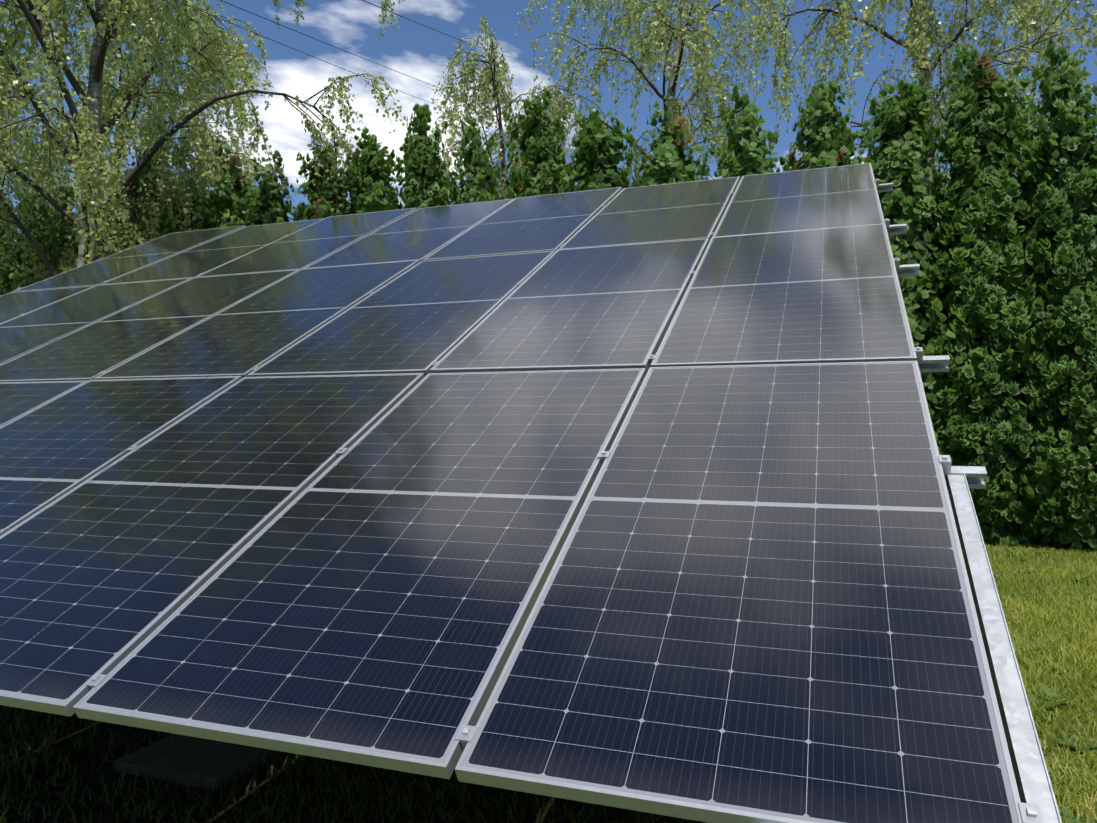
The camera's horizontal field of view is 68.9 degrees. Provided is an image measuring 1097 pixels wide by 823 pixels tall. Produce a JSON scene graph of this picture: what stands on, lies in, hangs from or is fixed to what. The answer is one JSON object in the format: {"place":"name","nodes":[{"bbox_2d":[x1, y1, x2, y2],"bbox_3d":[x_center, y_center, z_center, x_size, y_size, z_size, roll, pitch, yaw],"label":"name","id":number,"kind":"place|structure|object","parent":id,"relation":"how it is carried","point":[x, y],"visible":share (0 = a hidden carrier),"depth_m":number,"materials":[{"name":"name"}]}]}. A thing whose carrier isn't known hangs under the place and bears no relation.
{"place":"outdoors","nodes":[
{"label":"outdoors","id":0,"kind":"place"},
{"bbox_2d":[175,0,546,123],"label":"overhead cables","id":1,"kind":"object","parent":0,"point":[332,45],"visible":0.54,"depth_m":9.26,"materials":[{"name":"black plastic"}]},
{"bbox_2d":[0,542,1096,822],"bbox_3d":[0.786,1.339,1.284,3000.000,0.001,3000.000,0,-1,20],"label":"ground","id":2,"kind":"structure","parent":0,"point":[84,760],"depth_m":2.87,"materials":[{"name":"green plant"}]},
{"bbox_2d":[0,200,18,295],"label":"thuja hedge","id":3,"kind":"object","parent":2,"relation":"on","point":[1,286],"visible":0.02,"depth_m":13.98,"materials":[{"name":"green plant"}]},
{"bbox_2d":[0,190,53,293],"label":"thuja hedge","id":4,"kind":"object","parent":2,"relation":"on","point":[12,276],"visible":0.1,"depth_m":13.50,"materials":[{"name":"green plant"}]},
{"bbox_2d":[28,186,80,282],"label":"thuja hedge","id":5,"kind":"object","parent":2,"relation":"on","point":[52,230],"visible":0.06,"depth_m":13.20,"materials":[{"name":"green plant"}]},
{"bbox_2d":[57,188,127,273],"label":"thuja hedge","id":6,"kind":"object","parent":2,"relation":"on","point":[74,250],"visible":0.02,"depth_m":12.98,"materials":[{"name":"green plant"}]},
{"bbox_2d":[0,0,269,241],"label":"birch tree","id":7,"kind":"object","parent":2,"relation":"on","point":[114,72],"visible":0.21,"depth_m":17.29,"materials":[{"name":"green plant"}]},
{"bbox_2d":[106,146,171,256],"bbox_3d":[-6.478,-1.394,13.045,1.458,5.813,1.588,0,-1,5],"label":"thuja hedge","id":8,"kind":"object","parent":2,"relation":"on","point":[143,172],"visible":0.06,"depth_m":12.85,"materials":[{"name":"green plant"}]},
{"bbox_2d":[154,179,207,236],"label":"thuja hedge","id":9,"kind":"object","parent":2,"relation":"on","point":[192,226],"depth_m":12.53,"materials":[{"name":"green plant"}]},
{"bbox_2d":[0,0,413,294],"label":"birch tree","id":10,"kind":"object","parent":2,"relation":"on","point":[90,167],"visible":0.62,"depth_m":11.43,"materials":[{"name":"green plant"}]},
{"bbox_2d":[197,137,261,228],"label":"thuja hedge","id":11,"kind":"object","parent":2,"relation":"on","point":[224,213],"visible":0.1,"depth_m":12.21,"materials":[{"name":"green plant"}]},
{"bbox_2d":[232,150,304,226],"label":"thuja hedge","id":12,"kind":"object","parent":2,"relation":"on","point":[267,205],"visible":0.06,"depth_m":11.86,"materials":[{"name":"green plant"}]},
{"bbox_2d":[278,140,353,222],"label":"thuja hedge","id":13,"kind":"object","parent":2,"relation":"on","point":[323,200],"visible":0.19,"depth_m":11.69,"materials":[{"name":"green plant"}]},
{"bbox_2d":[326,127,400,216],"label":"thuja hedge","id":14,"kind":"object","parent":2,"relation":"on","point":[371,171],"visible":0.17,"depth_m":11.32,"materials":[{"name":"green plant"}]},
{"bbox_2d":[380,103,457,210],"bbox_3d":[-1.760,-1.482,11.156,1.520,5.933,1.654,1,-1,-41],"label":"thuja hedge","id":15,"kind":"object","parent":2,"relation":"on","point":[425,180],"visible":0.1,"depth_m":10.99,"materials":[{"name":"green plant"}]},
{"bbox_2d":[440,117,509,205],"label":"thuja hedge","id":16,"kind":"object","parent":2,"relation":"on","point":[478,184],"visible":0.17,"depth_m":10.90,"materials":[{"name":"green plant"}]},
{"bbox_2d":[429,16,609,203],"bbox_3d":[-1.380,-3.288,17.255,4.505,9.731,5.719,0,-1,-26],"label":"birch tree","id":17,"kind":"object","parent":2,"relation":"on","point":[487,79],"visible":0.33,"depth_m":16.68,"materials":[{"name":"green plant"}]},
{"bbox_2d":[0,163,1061,822],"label":"solar array","id":18,"kind":"object","parent":2,"relation":"on","point":[408,489],"visible":0.98,"depth_m":2.58,"materials":[{"name":"glass"}]},
{"bbox_2d":[490,89,573,200],"bbox_3d":[-0.214,-1.400,10.683,1.681,5.756,1.544,0,-1,-14],"label":"thuja hedge","id":19,"kind":"object","parent":2,"relation":"on","point":[540,166],"visible":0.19,"depth_m":10.53,"materials":[{"name":"green plant"}]},
{"bbox_2d":[556,109,647,192],"bbox_3d":[0.764,-1.244,10.479,2.102,5.438,2.315,0,-1,29],"label":"thuja hedge","id":20,"kind":"object","parent":2,"relation":"on","point":[599,154],"visible":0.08,"depth_m":10.30,"materials":[{"name":"green plant"}]},
{"bbox_2d":[507,0,803,186],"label":"birch tree","id":21,"kind":"object","parent":2,"relation":"on","point":[662,34],"visible":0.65,"depth_m":15.77,"materials":[{"name":"green plant"}]},
{"bbox_2d":[635,100,714,354],"bbox_3d":[1.593,-1.232,10.069,1.863,5.402,1.712,1,-1,-36],"label":"thuja hedge","id":22,"kind":"object","parent":2,"relation":"on","point":[670,163],"visible":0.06,"depth_m":9.92,"materials":[{"name":"green plant"}]},
{"bbox_2d":[714,83,789,228],"bbox_3d":[2.468,-1.246,9.835,1.965,5.422,2.164,0,-1,11],"label":"thuja hedge","id":23,"kind":"object","parent":2,"relation":"on","point":[750,149],"visible":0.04,"depth_m":9.60,"materials":[{"name":"green plant"}]},
{"bbox_2d":[786,79,864,170],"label":"thuja hedge","id":24,"kind":"object","parent":2,"relation":"on","point":[829,143],"visible":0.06,"depth_m":9.20,"materials":[{"name":"green plant"}]},
{"bbox_2d":[711,0,1096,227],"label":"birch tree","id":25,"kind":"object","parent":2,"relation":"on","point":[919,24],"visible":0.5,"depth_m":13.43,"materials":[{"name":"green plant"}]},
{"bbox_2d":[854,75,991,465],"bbox_3d":[4.039,-1.206,9.166,1.926,5.322,2.120,0,-1,-9],"label":"thuja hedge","id":26,"kind":"object","parent":2,"relation":"on","point":[905,140],"visible":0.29,"depth_m":8.82,"materials":[{"name":"green plant"}]},
{"bbox_2d":[917,42,1086,547],"bbox_3d":[4.895,-1.391,8.906,1.928,5.684,1.772,0,-1,10],"label":"thuja hedge","id":27,"kind":"object","parent":2,"relation":"on","point":[983,150],"visible":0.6,"depth_m":8.43,"materials":[{"name":"green plant"}]},
{"bbox_2d":[937,0,1096,185],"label":"birch tree","id":28,"kind":"object","parent":2,"relation":"on","point":[1026,27],"visible":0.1,"depth_m":12.64,"materials":[{"name":"green plant"}]},
{"bbox_2d":[987,548,1096,822],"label":"lawn weeds","id":29,"kind":"object","parent":2,"relation":"on","point":[1072,819],"visible":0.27,"depth_m":3.75,"materials":[{"name":"green plant"}]},
{"bbox_2d":[1004,36,1096,551],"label":"thuja hedge","id":30,"kind":"object","parent":2,"relation":"on","point":[1071,123],"visible":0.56,"depth_m":8.22,"materials":[{"name":"green plant"}]},
{"bbox_2d":[0,0,1096,240],"label":"sky","id":31,"kind":"structure","parent":0,"point":[415,50],"materials":[{"name":"blue"}]}
]}

